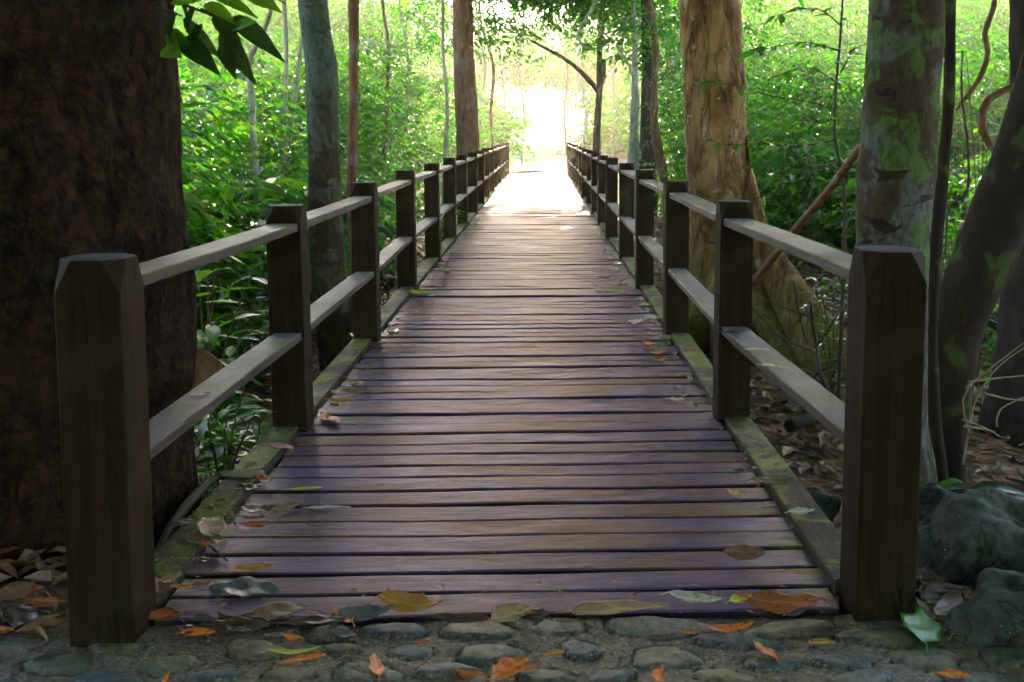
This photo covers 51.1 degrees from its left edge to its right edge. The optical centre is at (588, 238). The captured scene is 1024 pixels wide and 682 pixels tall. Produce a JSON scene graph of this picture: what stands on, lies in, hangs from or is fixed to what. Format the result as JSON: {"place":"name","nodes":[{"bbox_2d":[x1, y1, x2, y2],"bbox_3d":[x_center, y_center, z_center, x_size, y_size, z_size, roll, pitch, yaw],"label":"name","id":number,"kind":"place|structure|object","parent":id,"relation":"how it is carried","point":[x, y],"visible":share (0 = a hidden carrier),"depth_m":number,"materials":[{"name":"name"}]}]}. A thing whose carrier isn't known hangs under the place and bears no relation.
{"place":"outdoors","nodes":[
{"label":"outdoors","id":0,"kind":"place"},
{"bbox_2d":[278,0,744,135],"label":"sky","id":1,"kind":"structure","parent":0,"point":[548,117],"materials":[{"name":"white"}]},
{"bbox_2d":[0,611,1023,681],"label":"paving","id":2,"kind":"structure","parent":0,"point":[879,650],"depth_m":2.73,"materials":[{"name":"stone"}]},
{"bbox_2d":[149,608,182,619],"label":"fallen leaf","id":3,"kind":"object","parent":2,"relation":"on","point":[163,613],"visible":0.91,"depth_m":2.90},
{"bbox_2d":[175,627,214,635],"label":"fallen leaf","id":4,"kind":"object","parent":2,"relation":"on","point":[200,631],"visible":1,"depth_m":2.82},
{"bbox_2d":[193,613,216,621],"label":"fallen leaf","id":5,"kind":"object","parent":2,"relation":"on","point":[200,617],"visible":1,"depth_m":2.89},
{"bbox_2d":[206,615,268,631],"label":"fallen leaf","id":6,"kind":"object","parent":2,"relation":"on","point":[249,623],"visible":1,"depth_m":2.85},
{"bbox_2d":[259,645,319,653],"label":"fallen leaf","id":7,"kind":"object","parent":2,"relation":"on","point":[294,651],"visible":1,"depth_m":2.72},
{"bbox_2d":[277,653,325,663],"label":"fallen leaf","id":8,"kind":"object","parent":2,"relation":"on","point":[300,657],"visible":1,"depth_m":2.69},
{"bbox_2d":[277,614,346,624],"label":"fallen leaf","id":9,"kind":"object","parent":2,"relation":"on","point":[315,619],"visible":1,"depth_m":2.87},
{"bbox_2d":[330,627,355,636],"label":"fallen leaf","id":10,"kind":"object","parent":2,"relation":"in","point":[340,631],"visible":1,"depth_m":2.81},
{"bbox_2d":[368,653,384,681],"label":"fallen leaf","id":11,"kind":"object","parent":2,"relation":"on","point":[376,666],"visible":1,"depth_m":2.64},
{"bbox_2d":[416,612,490,622],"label":"fallen leaf","id":12,"kind":"object","parent":2,"relation":"on","point":[455,617],"visible":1,"depth_m":2.87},
{"bbox_2d":[455,668,487,679],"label":"fallen leaf","id":13,"kind":"object","parent":2,"relation":"on","point":[469,674],"visible":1,"depth_m":2.59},
{"bbox_2d":[487,657,527,680],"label":"fallen leaf","id":14,"kind":"object","parent":2,"relation":"on","point":[504,667],"visible":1,"depth_m":2.62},
{"bbox_2d":[483,603,531,623],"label":"fallen leaf","id":15,"kind":"object","parent":2,"relation":"on","point":[504,612],"visible":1,"depth_m":2.90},
{"bbox_2d":[521,607,552,620],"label":"fallen leaf","id":16,"kind":"object","parent":2,"relation":"on","point":[542,612],"visible":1,"depth_m":2.90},
{"bbox_2d":[652,664,665,681],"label":"fallen leaf","id":17,"kind":"object","parent":2,"relation":"on","point":[658,674],"visible":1,"depth_m":2.60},
{"bbox_2d":[700,621,752,632],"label":"fallen leaf","id":18,"kind":"object","parent":2,"relation":"on","point":[728,628],"visible":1,"depth_m":2.85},
{"bbox_2d":[753,640,779,662],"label":"fallen leaf","id":19,"kind":"object","parent":2,"relation":"on","point":[760,647],"visible":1,"depth_m":2.72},
{"bbox_2d":[805,625,850,635],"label":"fallen leaf","id":20,"kind":"object","parent":2,"relation":"on","point":[826,630],"visible":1,"depth_m":2.83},
{"bbox_2d":[899,605,942,655],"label":"fallen leaf","id":21,"kind":"object","parent":2,"relation":"on","point":[921,626],"visible":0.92,"depth_m":2.85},
{"bbox_2d":[931,668,970,677],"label":"fallen leaf","id":22,"kind":"object","parent":2,"relation":"on","point":[950,672],"visible":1,"depth_m":2.60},
{"bbox_2d":[0,130,1023,639],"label":"ground","id":23,"kind":"structure","parent":0,"point":[810,478],"depth_m":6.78,"materials":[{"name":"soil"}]},
{"bbox_2d":[0,580,34,599],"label":"fallen leaf","id":24,"kind":"object","parent":23,"relation":"on","point":[16,591],"visible":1,"depth_m":2.99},
{"bbox_2d":[0,602,34,612],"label":"fallen leaf","id":25,"kind":"object","parent":23,"relation":"on","point":[22,606],"visible":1,"depth_m":2.89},
{"bbox_2d":[2,581,44,597],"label":"fallen leaf","id":26,"kind":"object","parent":23,"relation":"on","point":[34,586],"visible":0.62,"depth_m":3.03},
{"bbox_2d":[0,607,48,623],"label":"fallen leaf","id":27,"kind":"object","parent":23,"relation":"on","point":[22,617],"visible":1,"depth_m":2.86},
{"bbox_2d":[21,596,67,606],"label":"fallen leaf","id":28,"kind":"object","parent":23,"relation":"on","point":[40,601],"visible":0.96,"depth_m":2.93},
{"bbox_2d":[27,586,67,596],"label":"fallen leaf","id":29,"kind":"object","parent":23,"relation":"on","point":[39,592],"visible":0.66,"depth_m":2.98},
{"bbox_2d":[41,588,67,599],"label":"fallen leaf","id":30,"kind":"object","parent":23,"relation":"on","point":[61,593],"visible":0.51,"depth_m":2.96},
{"bbox_2d":[0,0,285,580],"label":"tree","id":31,"kind":"object","parent":23,"relation":"on","point":[90,135],"visible":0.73,"depth_m":3.54,"materials":[{"name":"brown plant"}]},
{"bbox_2d":[195,443,229,500],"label":"young plant","id":32,"kind":"object","parent":23,"relation":"on","point":[207,493],"visible":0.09,"depth_m":5.00,"materials":[{"name":"green plant"}]},
{"bbox_2d":[194,246,267,464],"bbox_3d":[-2.212,0.665,6.087,0.906,1.389,0.773,0,6,-2],"label":"broadleaf plant","id":33,"kind":"object","parent":23,"relation":"on","point":[210,337],"visible":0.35,"depth_m":6.04,"materials":[{"name":"green plant"}]},
{"bbox_2d":[194,329,269,454],"bbox_3d":[-2.121,0.932,6.369,0.610,0.804,0.602,3,6,27],"label":"broadleaf plant","id":34,"kind":"object","parent":23,"relation":"on","point":[233,398],"visible":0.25,"depth_m":6.26,"materials":[{"name":"green plant"}]},
{"bbox_2d":[197,296,268,358],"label":"shrub","id":35,"kind":"object","parent":23,"relation":"on","point":[245,318],"visible":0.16,"depth_m":7.96,"materials":[{"name":"green plant"}]},
{"bbox_2d":[194,384,275,502],"bbox_3d":[-1.626,0.990,4.676,0.508,0.798,0.355,5,8,42],"label":"young plant","id":36,"kind":"object","parent":23,"relation":"on","point":[226,461],"visible":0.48,"depth_m":4.59,"materials":[{"name":"green plant"}]},
{"bbox_2d":[199,408,271,474],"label":"young plant","id":37,"kind":"object","parent":23,"relation":"on","point":[215,425],"visible":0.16,"depth_m":4.79,"materials":[{"name":"green plant"}]},
{"bbox_2d":[216,297,271,400],"bbox_3d":[-2.405,0.799,7.631,0.612,0.848,0.446,-4,7,-36],"label":"shrub","id":38,"kind":"object","parent":23,"relation":"on","point":[261,374],"visible":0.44,"depth_m":7.64,"materials":[{"name":"green plant"}]},
{"bbox_2d":[228,399,272,444],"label":"young plant","id":39,"kind":"object","parent":23,"relation":"on","point":[264,427],"visible":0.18,"depth_m":5.30,"materials":[{"name":"green plant"}]},
{"bbox_2d":[247,0,274,305],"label":"pale sapling","id":40,"kind":"object","parent":23,"relation":"on","point":[254,163],"visible":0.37,"depth_m":10.97,"materials":[{"name":"grey plant"}]},
{"bbox_2d":[282,0,288,174],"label":"sapling","id":41,"kind":"object","parent":23,"relation":"on","point":[285,36],"visible":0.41,"depth_m":12.98,"materials":[{"name":"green plant"}]},
{"bbox_2d":[285,34,302,173],"bbox_3d":[-3.138,-2.946,12.933,4.041,7.344,3.936,0,6,-2],"label":"sapling","id":42,"kind":"object","parent":23,"relation":"on","point":[295,87],"visible":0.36,"depth_m":12.98,"materials":[{"name":"grey plant"}]},
{"bbox_2d":[297,0,351,370],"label":"mottled tree","id":43,"kind":"object","parent":23,"relation":"on","point":[328,268],"visible":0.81,"depth_m":8.49,"materials":[{"name":"grey plant"}]},
{"bbox_2d":[346,0,359,334],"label":"thin tree","id":44,"kind":"object","parent":23,"relation":"on","point":[353,30],"visible":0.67,"depth_m":9.96,"materials":[{"name":"brown plant"}]},
{"bbox_2d":[381,0,389,184],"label":"sapling","id":45,"kind":"object","parent":23,"relation":"on","point":[387,38],"visible":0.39,"depth_m":18.98,"materials":[{"name":"brown plant"}]},
{"bbox_2d":[398,0,409,168],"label":"sapling","id":46,"kind":"object","parent":23,"relation":"on","point":[408,69],"visible":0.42,"depth_m":23.98,"materials":[{"name":"brown plant"}]},
{"bbox_2d":[441,0,448,240],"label":"sapling","id":47,"kind":"object","parent":23,"relation":"on","point":[446,133],"visible":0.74,"depth_m":17.97,"materials":[{"name":"grey plant"}]},
{"bbox_2d":[452,0,478,195],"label":"forest tree","id":48,"kind":"object","parent":23,"relation":"on","point":[466,114],"visible":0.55,"depth_m":19.82,"materials":[{"name":"brown plant"}]},
{"bbox_2d":[474,1,486,142],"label":"slender tree","id":49,"kind":"object","parent":23,"relation":"on","point":[484,77],"visible":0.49,"depth_m":41.95,"materials":[{"name":"brown plant"}]},
{"bbox_2d":[478,0,494,145],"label":"slender tree","id":50,"kind":"object","parent":23,"relation":"on","point":[491,99],"visible":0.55,"depth_m":33.96,"materials":[{"name":"brown plant"}]},
{"bbox_2d":[54,142,926,647],"bbox_3d":[-0.976,-0.451,19.362,2.440,2.321,33.263,0,6,-2],"label":"footbridge","id":51,"kind":"object","parent":23,"relation":"on","point":[542,360],"visible":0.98,"depth_m":3.90,"materials":[{"name":"wood"}]},
{"bbox_2d":[158,580,174,592],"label":"fallen leaf","id":52,"kind":"object","parent":51,"relation":"on","point":[164,586],"visible":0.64,"depth_m":3.00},
{"bbox_2d":[154,472,223,554],"bbox_3d":[-1.379,0.949,3.629,0.086,0.073,0.800,0,6,-4],"label":"stick","id":53,"kind":"object","parent":51,"relation":"on","point":[194,497],"visible":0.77,"depth_m":3.71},
{"bbox_2d":[171,579,213,588],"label":"fallen leaf","id":54,"kind":"object","parent":51,"relation":"on","point":[190,585],"visible":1,"depth_m":3.02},
{"bbox_2d":[180,529,223,542],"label":"fallen leaf","id":55,"kind":"object","parent":51,"relation":"on","point":[195,536],"visible":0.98,"depth_m":3.36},
{"bbox_2d":[197,514,226,546],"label":"fallen leaf","id":56,"kind":"object","parent":51,"relation":"on","point":[216,524],"visible":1,"depth_m":3.42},
{"bbox_2d":[197,576,278,597],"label":"fallen leaf","id":57,"kind":"object","parent":51,"relation":"on","point":[243,586],"visible":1,"depth_m":3.05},
{"bbox_2d":[220,470,264,477],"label":"twig","id":58,"kind":"object","parent":51,"relation":"on","point":[243,474],"visible":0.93,"depth_m":3.99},
{"bbox_2d":[216,562,278,572],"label":"fallen leaf","id":59,"kind":"object","parent":51,"relation":"on","point":[249,568],"visible":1,"depth_m":3.20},
{"bbox_2d":[235,504,271,512],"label":"fallen leaf","id":60,"kind":"object","parent":51,"relation":"on","point":[253,508],"visible":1,"depth_m":3.71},
{"bbox_2d":[236,520,274,527],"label":"fallen leaf","id":61,"kind":"object","parent":51,"relation":"on","point":[258,524],"visible":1,"depth_m":3.56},
{"bbox_2d":[242,601,310,619],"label":"fallen leaf","id":62,"kind":"object","parent":51,"relation":"on","point":[272,610],"visible":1,"depth_m":2.91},
{"bbox_2d":[265,500,303,514],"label":"fallen leaf","id":63,"kind":"object","parent":51,"relation":"on","point":[287,505],"visible":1,"depth_m":3.72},
{"bbox_2d":[317,408,339,427],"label":"fallen leaf","id":64,"kind":"object","parent":51,"relation":"on","point":[325,415],"visible":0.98,"depth_m":4.88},
{"bbox_2d":[329,387,374,393],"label":"fallen leaf","id":65,"kind":"object","parent":51,"relation":"on","point":[350,390],"visible":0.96,"depth_m":5.37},
{"bbox_2d":[330,604,394,620],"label":"fallen leaf","id":66,"kind":"object","parent":51,"relation":"on","point":[363,612],"visible":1,"depth_m":2.90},
{"bbox_2d":[368,590,443,613],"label":"fallen leaf","id":67,"kind":"object","parent":51,"relation":"on","point":[404,602],"visible":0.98,"depth_m":2.94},
{"bbox_2d":[4,232,1021,681],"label":"debris","id":68,"kind":"object","parent":51,"relation":"on","point":[690,404],"visible":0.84,"depth_m":3.78,"materials":[{"name":"brown plant"}]},
{"bbox_2d":[555,599,667,614],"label":"fallen leaf","id":69,"kind":"object","parent":51,"relation":"on","point":[607,607],"visible":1,"depth_m":2.94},
{"bbox_2d":[659,590,720,602],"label":"fallen leaf","id":70,"kind":"object","parent":51,"relation":"on","point":[690,596],"visible":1,"depth_m":2.99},
{"bbox_2d":[722,543,774,559],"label":"fallen leaf","id":71,"kind":"object","parent":51,"relation":"on","point":[741,551],"visible":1,"depth_m":3.30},
{"bbox_2d":[746,476,791,483],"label":"fallen leaf","id":72,"kind":"object","parent":51,"relation":"on","point":[768,480],"visible":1,"depth_m":3.92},
{"bbox_2d":[736,589,836,613],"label":"fallen leaf","id":73,"kind":"object","parent":51,"relation":"on","point":[774,601],"visible":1,"depth_m":2.95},
{"bbox_2d":[785,507,814,513],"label":"fallen leaf","id":74,"kind":"object","parent":51,"relation":"on","point":[799,510],"visible":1,"depth_m":3.61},
{"bbox_2d":[492,1,506,142],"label":"slender tree","id":75,"kind":"object","parent":23,"relation":"on","point":[504,91],"visible":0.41,"depth_m":45.96,"materials":[{"name":"brown plant"}]},
{"bbox_2d":[518,7,537,162],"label":"slender tree","id":76,"kind":"object","parent":23,"relation":"on","point":[522,94],"visible":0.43,"depth_m":43.96,"materials":[{"name":"beige plant"}]},
{"bbox_2d":[507,4,568,154],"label":"slender tree","id":77,"kind":"object","parent":23,"relation":"on","point":[565,96],"visible":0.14,"depth_m":53.95,"materials":[{"name":"brown plant"}]},
{"bbox_2d":[576,14,588,148],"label":"slender tree","id":78,"kind":"object","parent":23,"relation":"on","point":[585,103],"visible":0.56,"depth_m":49.91,"materials":[{"name":"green plant"}]},
{"bbox_2d":[173,0,1009,145],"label":"distant forest","id":79,"kind":"object","parent":23,"relation":"on","point":[538,65],"visible":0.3,"depth_m":28.92,"materials":[{"name":"green plant"}]},
{"bbox_2d":[173,0,1009,391],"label":"undergrowth","id":80,"kind":"object","parent":23,"relation":"on","point":[219,202],"depth_m":14.58,"materials":[{"name":"plant"}]},
{"bbox_2d":[524,0,674,154],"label":"forked tree","id":81,"kind":"object","parent":23,"relation":"on","point":[600,74],"visible":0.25,"depth_m":31.92,"materials":[{"name":"brown plant"}]},
{"bbox_2d":[577,0,596,49],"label":"vine","id":82,"kind":"object","parent":81,"relation":"hanging from","point":[585,20],"visible":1,"depth_m":14.98,"materials":[{"name":"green plant"}]},
{"bbox_2d":[611,45,620,156],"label":"slender tree","id":83,"kind":"object","parent":23,"relation":"on","point":[613,122],"visible":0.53,"depth_m":45.95,"materials":[{"name":"grey plant"}]},
{"bbox_2d":[627,0,638,219],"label":"pale tree","id":84,"kind":"object","parent":23,"relation":"on","point":[633,151],"visible":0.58,"depth_m":22.93,"materials":[{"name":"grey plant"}]},
{"bbox_2d":[599,30,641,157],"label":"vine","id":85,"kind":"object","parent":84,"relation":"attached to","point":[636,90],"visible":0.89,"depth_m":21.98,"materials":[{"name":"brown plant"}]},
{"bbox_2d":[639,0,657,215],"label":"dark tree","id":86,"kind":"object","parent":23,"relation":"on","point":[648,156],"visible":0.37,"depth_m":24.87,"materials":[{"name":"brown plant"}]},
{"bbox_2d":[643,0,669,196],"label":"curved tree","id":87,"kind":"object","parent":23,"relation":"on","point":[658,147],"visible":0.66,"depth_m":20.94,"materials":[{"name":"brown plant"}]},
{"bbox_2d":[678,0,846,383],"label":"buttress tree","id":88,"kind":"object","parent":23,"relation":"on","point":[711,33],"visible":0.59,"depth_m":9.24,"materials":[{"name":"brown plant"}]},
{"bbox_2d":[699,0,866,398],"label":"leafy sapling","id":89,"kind":"object","parent":23,"relation":"on","point":[822,146],"visible":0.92,"depth_m":6.87,"materials":[{"name":"green plant"}]},
{"bbox_2d":[752,273,846,391],"bbox_3d":[1.175,0.519,5.983,0.474,0.848,0.650,5,7,41],"label":"bare bush","id":90,"kind":"object","parent":23,"relation":"on","point":[820,370],"visible":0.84,"depth_m":5.96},
{"bbox_2d":[784,414,816,432],"bbox_3d":[1.516,1.143,6.897,0.082,0.105,0.813,5,8,42],"label":"log","id":91,"kind":"object","parent":23,"relation":"on","point":[799,423],"visible":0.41,"depth_m":6.63,"materials":[{"name":"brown wood"}]},
{"bbox_2d":[772,487,841,521],"bbox_3d":[0.930,1.259,4.927,0.467,0.223,0.365,0,6,-2],"label":"boulder","id":92,"kind":"object","parent":23,"relation":"on","point":[829,505],"visible":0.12,"depth_m":4.88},
{"bbox_2d":[788,261,847,394],"bbox_3d":[1.535,0.668,7.217,0.492,1.024,0.686,5,8,44],"label":"shrub","id":93,"kind":"object","parent":23,"relation":"on","point":[832,376],"visible":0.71,"depth_m":7.26,"materials":[{"name":"green plant"}]},
{"bbox_2d":[855,0,944,483],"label":"lichen tree","id":94,"kind":"object","parent":23,"relation":"on","point":[897,173],"visible":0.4,"depth_m":4.90,"materials":[{"name":"grey plant"}]},
{"bbox_2d":[752,141,859,284],"bbox_3d":[1.378,-0.070,6.831,0.143,1.145,2.875,0,6,-2],"label":"pole","id":95,"kind":"object","parent":94,"relation":"attached to","point":[818,202],"visible":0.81,"depth_m":6.67,"materials":[{"name":"brown plant"}]},
{"bbox_2d":[945,51,969,255],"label":"vine","id":96,"kind":"object","parent":94,"relation":"hanging from","point":[968,165],"visible":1,"depth_m":6.29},
{"bbox_2d":[916,568,944,582],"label":"fallen leaf","id":97,"kind":"object","parent":23,"relation":"on","point":[930,576],"visible":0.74,"depth_m":3.13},
{"bbox_2d":[915,562,946,601],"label":"fallen leaf","id":98,"kind":"object","parent":23,"relation":"on","point":[927,567],"visible":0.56,"depth_m":3.15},
{"bbox_2d":[918,482,956,522],"bbox_3d":[1.334,1.100,4.221,0.265,0.275,0.257,2,6,17],"label":"boulder","id":99,"kind":"object","parent":23,"relation":"on","point":[932,495],"visible":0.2,"depth_m":4.14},
{"bbox_2d":[916,581,959,603],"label":"fallen leaf","id":100,"kind":"object","parent":23,"relation":"on","point":[930,592],"visible":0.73,"depth_m":3.07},
{"bbox_2d":[928,0,955,490],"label":"slim tree","id":101,"kind":"object","parent":23,"relation":"on","point":[935,267],"visible":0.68,"depth_m":5.27,"materials":[{"name":"brown plant"}]},
{"bbox_2d":[929,588,962,620],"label":"fallen leaf","id":102,"kind":"object","parent":23,"relation":"on","point":[948,601],"visible":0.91,"depth_m":2.98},
{"bbox_2d":[941,160,988,279],"bbox_3d":[2.959,0.236,8.567,0.627,1.727,0.747,2,6,22],"label":"shrub","id":103,"kind":"object","parent":23,"relation":"on","point":[966,200],"visible":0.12,"depth_m":8.53,"materials":[{"name":"green plant"}]},
{"bbox_2d":[916,486,1023,597],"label":"boulder","id":104,"kind":"object","parent":23,"relation":"on","point":[966,538],"visible":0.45,"depth_m":3.22,"materials":[{"name":"stone"}]},
{"bbox_2d":[920,478,1023,494],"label":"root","id":105,"kind":"object","parent":23,"relation":"on","point":[951,483],"visible":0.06,"depth_m":4.49,"materials":[{"name":"green plant"}]},
{"bbox_2d":[944,51,1006,389],"bbox_3d":[2.883,-0.082,7.773,0.667,2.563,1.158,4,7,38],"label":"shrub","id":106,"kind":"object","parent":23,"relation":"on","point":[975,179],"visible":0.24,"depth_m":7.78,"materials":[{"name":"green plant"}]},
{"bbox_2d":[938,50,1023,493],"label":"leaning tree","id":107,"kind":"object","parent":23,"relation":"on","point":[985,255],"visible":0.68,"depth_m":5.49,"materials":[{"name":"brown plant"}]},
{"bbox_2d":[955,0,997,110],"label":"vine","id":108,"kind":"object","parent":107,"relation":"hanging from","point":[988,21],"visible":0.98,"depth_m":6.59,"materials":[{"name":"brown plant"}]},
{"bbox_2d":[977,83,1013,152],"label":"vine","id":109,"kind":"object","parent":107,"relation":"hanging from","point":[989,99],"visible":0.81,"depth_m":6.48,"materials":[{"name":"brown plant"}]},
{"bbox_2d":[943,568,1023,648],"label":"boulder","id":110,"kind":"object","parent":23,"relation":"on","point":[989,613],"visible":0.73,"depth_m":2.80,"materials":[{"name":"stone"}]},
{"bbox_2d":[961,342,1023,464],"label":"dry twigs","id":111,"kind":"object","parent":23,"relation":"on","point":[969,385],"visible":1,"depth_m":5.04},
{"bbox_2d":[977,0,1023,449],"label":"shaded tree","id":112,"kind":"object","parent":23,"relation":"on","point":[1010,327],"visible":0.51,"depth_m":6.80,"materials":[{"name":"brown plant"}]},
{"bbox_2d":[509,143,610,172],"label":"path","id":113,"kind":"structure","parent":0,"point":[548,158],"depth_m":48.90,"materials":[{"name":"white"}]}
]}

